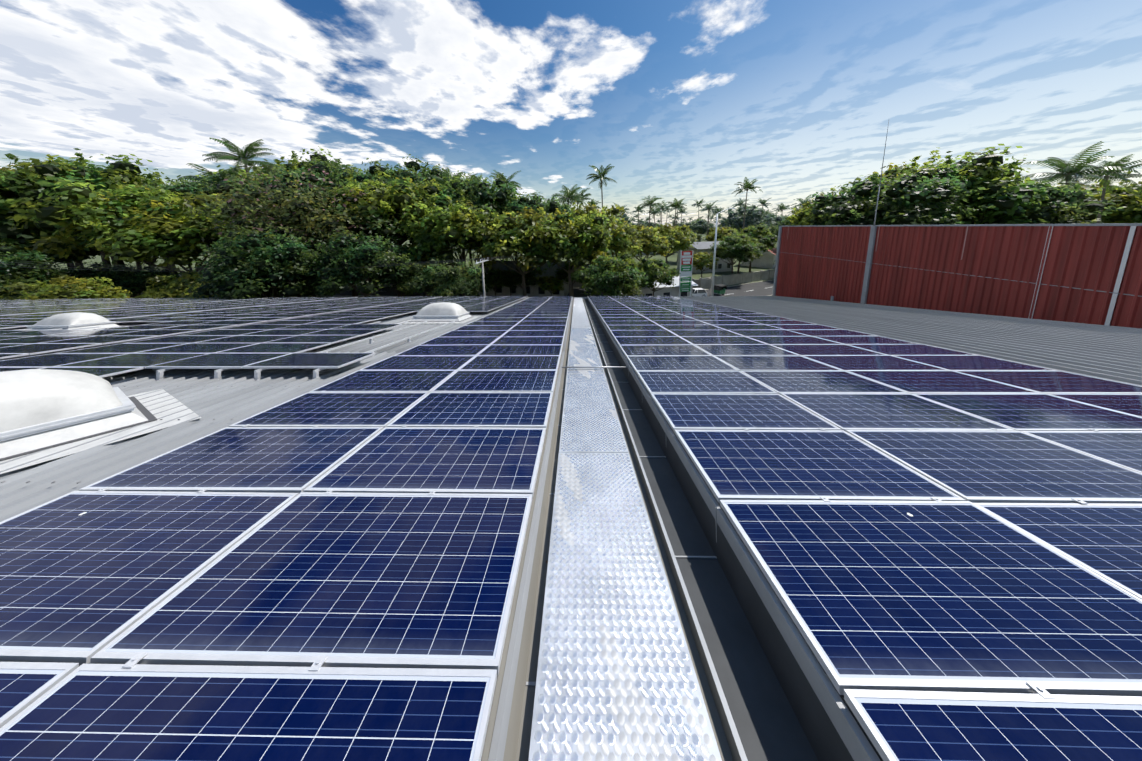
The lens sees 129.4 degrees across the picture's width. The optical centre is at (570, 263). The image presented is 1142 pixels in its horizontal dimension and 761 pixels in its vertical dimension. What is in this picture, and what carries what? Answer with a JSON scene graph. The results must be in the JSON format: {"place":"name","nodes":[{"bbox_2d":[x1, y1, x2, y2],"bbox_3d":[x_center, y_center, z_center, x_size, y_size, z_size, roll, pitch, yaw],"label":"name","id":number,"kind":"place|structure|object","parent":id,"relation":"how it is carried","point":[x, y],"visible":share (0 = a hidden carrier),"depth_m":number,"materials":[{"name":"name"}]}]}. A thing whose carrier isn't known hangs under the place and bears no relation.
{"place":"outdoors","nodes":[
{"label":"outdoors","id":0,"kind":"place"},
{"bbox_2d":[0,297,572,760],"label":"roof sheet","id":1,"kind":"object","parent":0,"point":[236,395],"visible":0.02,"depth_m":3.87,"materials":[{"name":"grey metal"}]},
{"bbox_2d":[27,312,124,329],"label":"skylight dome","id":2,"kind":"structure","parent":1,"relation":"on","point":[73,320],"depth_m":10.54,"materials":[{"name":"white paint"}]},
{"bbox_2d":[0,369,200,473],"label":"skylight dome","id":3,"kind":"structure","parent":1,"relation":"on","point":[56,410],"depth_m":3.32,"materials":[{"name":"white paint"}]},
{"bbox_2d":[6,321,454,379],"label":"panel mounting rails","id":4,"kind":"object","parent":1,"relation":"on","point":[217,374],"visible":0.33,"depth_m":7.21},
{"bbox_2d":[0,296,526,377],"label":"solar array","id":5,"kind":"object","parent":1,"relation":"on","point":[278,344],"visible":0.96,"depth_m":9.18,"materials":[{"name":"blue glass"}]},
{"bbox_2d":[396,302,479,323],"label":"skylight dome","id":6,"kind":"structure","parent":1,"relation":"on","point":[442,312],"depth_m":12.42,"materials":[{"name":"white paint"}]},
{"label":"mounting rails","id":7,"kind":"object","parent":1,"relation":"on","visible":0},
{"bbox_2d":[0,296,571,760],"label":"solar array","id":8,"kind":"object","parent":7,"relation":"on","point":[328,572],"visible":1,"depth_m":1.64,"materials":[{"name":"blue glass"}]},
{"bbox_2d":[89,302,882,760],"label":"array shadow","id":9,"kind":"object","parent":7,"relation":"on","point":[787,612],"visible":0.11,"depth_m":1.25,"materials":[{"name":"black"}]},
{"bbox_2d":[481,296,880,760],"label":"valley gutter","id":10,"kind":"object","parent":7,"relation":"attached to","point":[769,692],"visible":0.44,"depth_m":1.66,"materials":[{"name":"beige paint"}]},
{"bbox_2d":[562,328,627,455],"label":"walkway bearers and tube","id":11,"kind":"object","parent":10,"relation":"on","point":[594,367],"visible":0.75,"depth_m":5.89,"materials":[{"name":"silver metal"}]},
{"bbox_2d":[528,298,721,760],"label":"walkway","id":12,"kind":"structure","parent":11,"relation":"on","point":[580,319],"depth_m":1.55,"materials":[{"name":"silver metal"}]},
{"bbox_2d":[532,328,717,760],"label":"walkway chequer bars","id":13,"kind":"object","parent":12,"relation":"on","point":[591,377],"visible":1,"depth_m":1.61,"materials":[{"name":"white metal"}]},
{"bbox_3d":[-29.485,3.727,27.918,99.600,0.190,0.160,0,-3,1],"label":"eave gutter","id":14,"kind":"object","parent":12,"relation":"attached to","visible":0},
{"bbox_2d":[676,296,1141,385],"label":"roof sheet","id":15,"kind":"object","parent":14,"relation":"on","point":[1111,353],"visible":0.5,"depth_m":9.10,"materials":[{"name":"grey metal"}]},
{"bbox_2d":[776,226,1141,328],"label":"red metal wall","id":16,"kind":"structure","parent":15,"relation":"attached to","point":[1086,257],"depth_m":13.33,"materials":[{"name":"red metal"}]},
{"bbox_2d":[773,121,1141,325],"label":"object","id":17,"kind":"object","parent":16,"relation":"attached to","point":[871,244],"visible":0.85,"depth_m":13.44,"materials":[{"name":"grey paint"}]},
{"bbox_2d":[526,297,716,685],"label":"gutter sheet laps","id":18,"kind":"object","parent":10,"relation":"on","point":[699,557],"visible":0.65,"depth_m":2.18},
{"bbox_2d":[588,296,1141,760],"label":"solar array","id":19,"kind":"object","parent":7,"relation":"on","point":[982,602],"visible":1,"depth_m":2.05,"materials":[{"name":"blue glass"}]},
{"bbox_2d":[8,234,777,299],"bbox_3d":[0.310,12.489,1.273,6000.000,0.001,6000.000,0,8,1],"label":"terrain","id":20,"kind":"structure","parent":0,"point":[672,260],"depth_m":96.58,"materials":[{"name":"green plant"}]},
{"bbox_2d":[0,241,68,298],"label":"tree","id":21,"kind":"object","parent":20,"relation":"on","point":[33,272],"visible":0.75,"depth_m":30.66,"materials":[{"name":"green plant"}]},
{"bbox_2d":[0,228,92,268],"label":"tree","id":22,"kind":"object","parent":20,"relation":"on","point":[21,241],"depth_m":39.87,"materials":[{"name":"green plant"}]},
{"bbox_2d":[0,238,100,265],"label":"tree","id":23,"kind":"object","parent":20,"relation":"on","point":[71,257],"visible":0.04,"depth_m":43.60,"materials":[{"name":"green plant"}]},
{"bbox_2d":[0,275,131,299],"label":"bush","id":24,"kind":"object","parent":20,"relation":"on","point":[67,287],"visible":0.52,"depth_m":27.95,"materials":[{"name":"green plant"}]},
{"bbox_2d":[0,148,166,267],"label":"tree","id":25,"kind":"object","parent":20,"relation":"on","point":[17,186],"visible":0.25,"depth_m":37.32,"materials":[{"name":"green plant"}]},
{"bbox_2d":[51,260,144,287],"bbox_3d":[-63.313,3.779,36.789,7.926,8.986,8.068,-2,8,-9],"label":"shrub","id":26,"kind":"object","parent":20,"relation":"on","point":[87,272],"visible":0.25,"depth_m":35.20,"materials":[{"name":"green plant"}]},
{"bbox_2d":[9,169,199,267],"bbox_3d":[-63.066,-3.098,40.491,17.662,21.676,16.600,-5,9,-29],"label":"tree","id":27,"kind":"object","parent":20,"relation":"on","point":[86,204],"visible":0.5,"depth_m":34.84,"materials":[{"name":"green plant"}]},
{"bbox_2d":[92,262,181,297],"bbox_3d":[-59.285,3.923,38.019,7.390,8.284,7.522,4,9,30],"label":"shrub","id":28,"kind":"object","parent":20,"relation":"on","point":[133,282],"visible":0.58,"depth_m":36.43,"materials":[{"name":"green plant"}]},
{"bbox_2d":[76,193,251,273],"bbox_3d":[-54.416,-1.286,39.473,15.950,18.168,16.971,-3,8,-20],"label":"tree","id":29,"kind":"object","parent":20,"relation":"on","point":[147,233],"visible":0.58,"depth_m":34.67,"materials":[{"name":"green plant"}]},
{"bbox_2d":[133,270,202,297],"bbox_3d":[-45.167,4.745,32.289,6.968,7.928,6.611,-6,10,-37],"label":"bush","id":30,"kind":"object","parent":20,"relation":"on","point":[178,287],"visible":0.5,"depth_m":30.29,"materials":[{"name":"green plant"}]},
{"bbox_2d":[138,169,266,199],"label":"tree","id":31,"kind":"object","parent":20,"relation":"on","point":[181,187],"visible":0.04,"depth_m":43.47,"materials":[{"name":"green plant"}]},
{"bbox_2d":[170,163,244,193],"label":"palm","id":32,"kind":"object","parent":20,"relation":"on","point":[215,178],"visible":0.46,"depth_m":46.84,"materials":[{"name":"green plant"}]},
{"bbox_2d":[181,282,272,298],"bbox_3d":[-37.736,4.969,30.277,7.317,7.873,7.711,-6,9,-35],"label":"shrub","id":33,"kind":"object","parent":20,"relation":"on","point":[220,296],"visible":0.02,"depth_m":28.25,"materials":[{"name":"green plant"}]},
{"bbox_2d":[161,192,320,256],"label":"tree","id":34,"kind":"object","parent":20,"relation":"on","point":[198,200],"visible":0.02,"depth_m":37.95,"materials":[{"name":"green plant"}]},
{"bbox_2d":[202,137,284,177],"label":"palm","id":35,"kind":"object","parent":20,"relation":"on","point":[243,157],"visible":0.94,"depth_m":49.66,"materials":[{"name":"green plant"}]},
{"bbox_2d":[190,167,314,201],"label":"tree","id":36,"kind":"object","parent":20,"relation":"on","point":[256,183],"visible":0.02,"depth_m":45.96,"materials":[{"name":"green plant"}]},
{"bbox_2d":[181,225,325,299],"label":"tree","id":37,"kind":"object","parent":20,"relation":"on","point":[232,273],"visible":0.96,"depth_m":26.52,"materials":[{"name":"green plant"}]},
{"bbox_2d":[213,155,325,196],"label":"tree","id":38,"kind":"object","parent":20,"relation":"on","point":[291,161],"visible":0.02,"depth_m":56.34,"materials":[{"name":"green plant"}]},
{"bbox_2d":[183,159,363,296],"bbox_3d":[-39.147,-3.449,39.286,20.574,22.172,20.628,-4,8,-22],"label":"tree","id":39,"kind":"object","parent":20,"relation":"on","point":[261,205],"visible":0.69,"depth_m":34.31,"materials":[{"name":"green plant"}]},
{"bbox_2d":[257,251,350,296],"bbox_3d":[-33.911,3.055,34.120,9.218,10.532,9.860,-4,8,-22],"label":"shrub","id":40,"kind":"object","parent":20,"relation":"on","point":[308,293],"visible":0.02,"depth_m":30.96,"materials":[{"name":"green plant"}]},
{"bbox_2d":[252,157,359,290],"bbox_3d":[-47.865,-7.211,54.213,22.100,25.747,20.662,3,8,23],"label":"tree","id":41,"kind":"object","parent":20,"relation":"on","point":[340,177],"visible":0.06,"depth_m":48.92,"materials":[{"name":"green plant"}]},
{"bbox_2d":[264,146,369,180],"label":"tree","id":42,"kind":"object","parent":20,"relation":"on","point":[303,163],"visible":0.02,"depth_m":75.99,"materials":[{"name":"green plant"}]},
{"bbox_2d":[243,184,414,296],"bbox_3d":[-32.890,-1.928,39.751,19.545,18.894,19.596,-1,8,-2],"label":"tree","id":43,"kind":"object","parent":20,"relation":"on","point":[328,223],"visible":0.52,"depth_m":35.09,"materials":[{"name":"green plant"}]},
{"bbox_2d":[305,158,352,181],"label":"tree","id":44,"kind":"object","parent":20,"relation":"on","point":[335,163],"visible":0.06,"depth_m":65.14,"materials":[{"name":"green plant"}]},
{"bbox_2d":[302,227,412,296],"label":"tree","id":45,"kind":"object","parent":20,"relation":"on","point":[355,253],"visible":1,"depth_m":29.38,"materials":[{"name":"green plant"}]},
{"bbox_2d":[314,161,437,296],"bbox_3d":[-30.007,-4.883,45.336,18.220,23.225,19.387,-2,8,-11],"label":"tree","id":46,"kind":"object","parent":20,"relation":"on","point":[380,203],"visible":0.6,"depth_m":39.93,"materials":[{"name":"green plant"}]},
{"bbox_2d":[365,244,431,296],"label":"tree","id":47,"kind":"object","parent":20,"relation":"on","point":[402,250],"visible":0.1,"depth_m":37.16,"materials":[{"name":"green plant"}]},
{"bbox_2d":[374,154,456,189],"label":"tree","id":48,"kind":"object","parent":20,"relation":"on","point":[428,172],"depth_m":61.41,"materials":[{"name":"green plant"}]},
{"bbox_2d":[395,257,457,296],"bbox_3d":[-17.904,3.503,35.028,7.968,9.068,7.828,-5,9,-28],"label":"bush","id":49,"kind":"object","parent":20,"relation":"on","point":[421,274],"visible":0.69,"depth_m":33.03,"materials":[{"name":"green plant"}]},
{"bbox_2d":[429,167,464,267],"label":"palm","id":50,"kind":"object","parent":20,"relation":"on","point":[439,179],"visible":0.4,"depth_m":57.30,"materials":[{"name":"green plant"}]},
{"bbox_2d":[395,189,502,295],"bbox_3d":[-17.514,-2.258,42.562,16.984,18.495,15.962,6,10,40],"label":"tree","id":51,"kind":"object","parent":20,"relation":"on","point":[438,232],"visible":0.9,"depth_m":37.71,"materials":[{"name":"green plant"}]},
{"bbox_2d":[426,259,491,297],"bbox_3d":[-13.319,3.786,33.415,7.502,8.846,7.636,4,9,29],"label":"bush","id":52,"kind":"object","parent":20,"relation":"on","point":[453,281],"visible":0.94,"depth_m":31.50,"materials":[{"name":"green plant"}]},
{"bbox_2d":[442,169,484,266],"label":"tree","id":53,"kind":"object","parent":20,"relation":"on","point":[463,253],"depth_m":82.78,"materials":[{"name":"green plant"}]},
{"bbox_2d":[489,170,521,190],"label":"palm","id":54,"kind":"object","parent":20,"relation":"on","point":[516,184],"visible":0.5,"depth_m":71.76,"materials":[{"name":"green plant"}]},
{"bbox_2d":[466,206,566,297],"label":"tree","id":55,"kind":"object","parent":20,"relation":"on","point":[521,238],"visible":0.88,"depth_m":35.95,"materials":[{"name":"green plant"}]},
{"bbox_2d":[506,266,538,288],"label":"bush","id":56,"kind":"object","parent":20,"relation":"on","point":[530,279],"visible":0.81,"depth_m":44.18,"materials":[{"name":"green plant"}]},
{"bbox_2d":[367,278,711,288],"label":"boundary wall","id":57,"kind":"structure","parent":20,"relation":"on","point":[696,281],"depth_m":54.28,"materials":[{"name":"paint"}]},
{"bbox_2d":[538,276,563,295],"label":"bush","id":58,"kind":"object","parent":20,"relation":"on","point":[548,285],"visible":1,"depth_m":43.74,"materials":[{"name":"green plant"}]},
{"bbox_2d":[552,184,587,260],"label":"palm","id":59,"kind":"object","parent":20,"relation":"on","point":[568,197],"visible":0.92,"depth_m":63.80,"materials":[{"name":"green plant"}]},
{"bbox_2d":[555,262,586,296],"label":"tree","id":60,"kind":"object","parent":20,"relation":"on","point":[562,274],"visible":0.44,"depth_m":45.08,"materials":[{"name":"green plant"}]},
{"bbox_2d":[532,201,614,296],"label":"tree","id":61,"kind":"object","parent":20,"relation":"on","point":[579,237],"visible":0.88,"depth_m":36.76,"materials":[{"name":"green plant"}]},
{"bbox_2d":[566,188,591,208],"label":"palm","id":62,"kind":"object","parent":20,"relation":"on","point":[583,195],"visible":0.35,"depth_m":81.40,"materials":[{"name":"green plant"}]},
{"bbox_2d":[586,164,615,206],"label":"palm","id":63,"kind":"object","parent":20,"relation":"on","point":[602,175],"visible":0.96,"depth_m":86.65,"materials":[{"name":"green plant"}]},
{"bbox_2d":[572,250,648,295],"bbox_3d":[4.816,3.331,32.041,8.668,9.756,8.879,-3,8,-20],"label":"bush","id":64,"kind":"object","parent":20,"relation":"on","point":[621,274],"visible":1,"depth_m":29.65,"materials":[{"name":"green plant"}]},
{"bbox_2d":[637,195,663,257],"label":"palm","id":65,"kind":"object","parent":20,"relation":"on","point":[647,202],"visible":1,"depth_m":103.74,"materials":[{"name":"green plant"}]},
{"bbox_2d":[629,224,673,263],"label":"tree","id":66,"kind":"object","parent":20,"relation":"on","point":[650,240],"visible":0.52,"depth_m":55.23,"materials":[{"name":"green plant"}]},
{"bbox_2d":[665,198,686,227],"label":"palm","id":67,"kind":"object","parent":20,"relation":"on","point":[676,203],"visible":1,"depth_m":129.27,"materials":[{"name":"green plant"}]},
{"bbox_2d":[655,223,698,271],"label":"tree","id":68,"kind":"object","parent":20,"relation":"on","point":[677,239],"visible":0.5,"depth_m":63.62,"materials":[{"name":"green plant"}]},
{"bbox_2d":[687,218,714,241],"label":"tree","id":69,"kind":"object","parent":20,"relation":"on","point":[700,225],"visible":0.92,"depth_m":155.07,"materials":[{"name":"green plant"}]},
{"bbox_2d":[688,251,719,277],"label":"tree","id":70,"kind":"object","parent":20,"relation":"on","point":[700,261],"visible":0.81,"depth_m":57.70,"materials":[{"name":"green plant"}]},
{"bbox_2d":[677,241,731,272],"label":"building","id":71,"kind":"structure","parent":20,"relation":"on","point":[721,265],"depth_m":73.44,"materials":[{"name":"paint"}]},
{"bbox_2d":[696,200,718,234],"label":"palm","id":72,"kind":"object","parent":20,"relation":"on","point":[708,207],"visible":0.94,"depth_m":130.24,"materials":[{"name":"green plant"}]},
{"bbox_2d":[702,226,737,241],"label":"tree","id":73,"kind":"object","parent":20,"relation":"on","point":[725,232],"visible":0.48,"depth_m":84.89,"materials":[{"name":"green plant"}]},
{"bbox_2d":[708,233,759,274],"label":"tree","id":74,"kind":"object","parent":20,"relation":"on","point":[742,248],"visible":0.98,"depth_m":56.09,"materials":[{"name":"green plant"}]},
{"bbox_2d":[699,269,774,288],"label":"boundary wall","id":75,"kind":"structure","parent":20,"relation":"on","point":[742,277],"depth_m":58.56,"materials":[{"name":"paint"}]},
{"bbox_2d":[716,233,768,273],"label":"tree","id":76,"kind":"object","parent":20,"relation":"on","point":[760,247],"visible":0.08,"depth_m":60.59,"materials":[{"name":"green plant"}]},
{"bbox_2d":[724,203,769,231],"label":"tree","id":77,"kind":"object","parent":20,"relation":"on","point":[753,217],"visible":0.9,"depth_m":114.19,"materials":[{"name":"green plant"}]},
{"bbox_2d":[732,177,762,227],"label":"palm","id":78,"kind":"object","parent":20,"relation":"on","point":[747,186],"visible":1,"depth_m":108.49,"materials":[{"name":"green plant"}]},
{"bbox_2d":[731,223,777,271],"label":"tree","id":79,"kind":"object","parent":20,"relation":"on","point":[763,236],"visible":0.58,"depth_m":68.84,"materials":[{"name":"green plant"}]},
{"bbox_2d":[761,213,785,227],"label":"tree","id":80,"kind":"object","parent":20,"relation":"on","point":[775,219],"visible":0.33,"depth_m":125.52,"materials":[{"name":"green plant"}]},
{"bbox_2d":[787,186,841,225],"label":"tree","id":81,"kind":"object","parent":20,"relation":"on","point":[798,219],"visible":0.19,"depth_m":62.38,"materials":[{"name":"green plant"}]},
{"bbox_2d":[801,166,994,224],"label":"tree","id":82,"kind":"object","parent":20,"relation":"on","point":[907,199],"visible":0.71,"depth_m":37.00,"materials":[{"name":"green plant"}]},
{"bbox_2d":[839,150,975,196],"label":"tree","id":83,"kind":"object","parent":20,"relation":"on","point":[894,168],"visible":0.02,"depth_m":54.89,"materials":[{"name":"green plant"}]},
{"bbox_2d":[863,144,1089,223],"bbox_3d":[58.913,-5.689,43.652,21.362,23.403,20.854,-1,8,-4],"label":"tree","id":84,"kind":"object","parent":20,"relation":"on","point":[990,173],"visible":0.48,"depth_m":36.95,"materials":[{"name":"green plant"}]},
{"bbox_2d":[958,178,1123,223],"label":"tree","id":85,"kind":"object","parent":20,"relation":"on","point":[1063,216],"visible":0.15,"depth_m":35.84,"materials":[{"name":"green plant"}]},
{"bbox_2d":[1052,179,1108,194],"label":"tree","id":86,"kind":"object","parent":20,"relation":"on","point":[1097,186],"depth_m":57.79,"materials":[{"name":"green plant"}]},
{"bbox_2d":[1022,141,1140,209],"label":"palm","id":87,"kind":"object","parent":20,"relation":"on","point":[1068,172],"visible":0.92,"depth_m":40.25,"materials":[{"name":"green plant"}]},
{"bbox_2d":[1057,171,1141,223],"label":"tree","id":88,"kind":"object","parent":20,"relation":"on","point":[1129,197],"visible":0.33,"depth_m":49.60,"materials":[{"name":"green plant"}]},
{"bbox_2d":[1061,154,1141,223],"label":"palm","id":89,"kind":"object","parent":20,"relation":"on","point":[1116,164],"visible":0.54,"depth_m":45.32,"materials":[{"name":"green plant"}]},
{"bbox_3d":[-62.934,4.498,29.173,0.924,9.600,2.953,0,8,1],"label":"h-frame utility pole","id":90,"kind":"object","parent":20,"relation":"on","visible":0},
{"bbox_2d":[0,254,542,270],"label":"power lines","id":91,"kind":"object","parent":90,"relation":"attached to","point":[208,268],"visible":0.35,"depth_m":29.15,"materials":[{"name":"black rubber"}]},
{"bbox_2d":[335,280,773,296],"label":"ground","id":92,"kind":"structure","parent":0,"point":[760,289],"depth_m":52.63,"materials":[{"name":"grey"}]},
{"bbox_2d":[345,158,424,244],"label":"tree","id":93,"kind":"object","parent":92,"relation":"on","point":[400,175],"visible":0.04,"depth_m":50.43,"materials":[{"name":"green plant"}]},
{"bbox_2d":[388,173,474,264],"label":"tree","id":94,"kind":"object","parent":92,"relation":"on","point":[430,189],"visible":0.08,"depth_m":45.39,"materials":[{"name":"green plant"}]},
{"bbox_2d":[432,172,520,226],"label":"tree","id":95,"kind":"object","parent":92,"relation":"on","point":[500,198],"visible":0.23,"depth_m":47.23,"materials":[{"name":"green plant"}]},
{"bbox_2d":[475,260,570,297],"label":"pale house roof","id":96,"kind":"structure","parent":92,"relation":"on","point":[534,291],"depth_m":48.66,"materials":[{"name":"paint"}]},
{"bbox_2d":[507,190,575,253],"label":"tree","id":97,"kind":"object","parent":92,"relation":"on","point":[534,202],"visible":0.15,"depth_m":48.47,"materials":[{"name":"green plant"}]},
{"bbox_2d":[333,279,773,296],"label":"road kerbs","id":98,"kind":"structure","parent":92,"relation":"on","point":[573,288],"depth_m":51.32,"materials":[{"name":"paint"}]},
{"bbox_2d":[571,203,638,268],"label":"tree","id":99,"kind":"object","parent":92,"relation":"on","point":[617,229],"visible":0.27,"depth_m":48.04,"materials":[{"name":"green plant"}]},
{"bbox_2d":[584,224,642,286],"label":"tree","id":100,"kind":"object","parent":92,"relation":"on","point":[631,246],"visible":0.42,"depth_m":46.72,"materials":[{"name":"green plant"}]},
{"bbox_2d":[636,256,680,295],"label":"tree","id":101,"kind":"object","parent":92,"relation":"on","point":[653,269],"visible":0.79,"depth_m":37.92,"materials":[{"name":"green plant"}]},
{"bbox_2d":[635,276,697,296],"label":"building","id":102,"kind":"structure","parent":92,"relation":"on","point":[668,290],"depth_m":42.49,"materials":[{"name":"paint"}]},
{"bbox_2d":[679,250,692,296],"bbox_3d":[17.919,2.269,42.257,2.000,8.800,0.160,-2,8,-7],"label":"pylon sign","id":103,"kind":"object","parent":92,"relation":"on","point":[685,279],"visible":0.94,"depth_m":42.06,"materials":[{"name":"green"}]},
{"bbox_2d":[714,284,726,295],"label":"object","id":104,"kind":"object","parent":92,"relation":"on","point":[719,289],"visible":1,"depth_m":48.87,"materials":[{"name":"green paint"}]},
{"bbox_2d":[711,208,735,295],"bbox_3d":[24.755,-1.350,44.160,3.310,15.315,0.514,-2,8,-8],"label":"street lamp","id":105,"kind":"object","parent":92,"relation":"on","point":[713,275],"visible":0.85,"depth_m":43.83,"materials":[{"name":"white metal"}]},
{"bbox_2d":[0,0,1141,226],"label":"sky","id":106,"kind":"structure","parent":0,"point":[688,100],"materials":[{"name":"blue"}]},
{"bbox_2d":[741,247,776,268],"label":"tiled house roof","id":107,"kind":"structure","parent":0,"point":[767,260],"depth_m":79.82,"materials":[{"name":"paint"}]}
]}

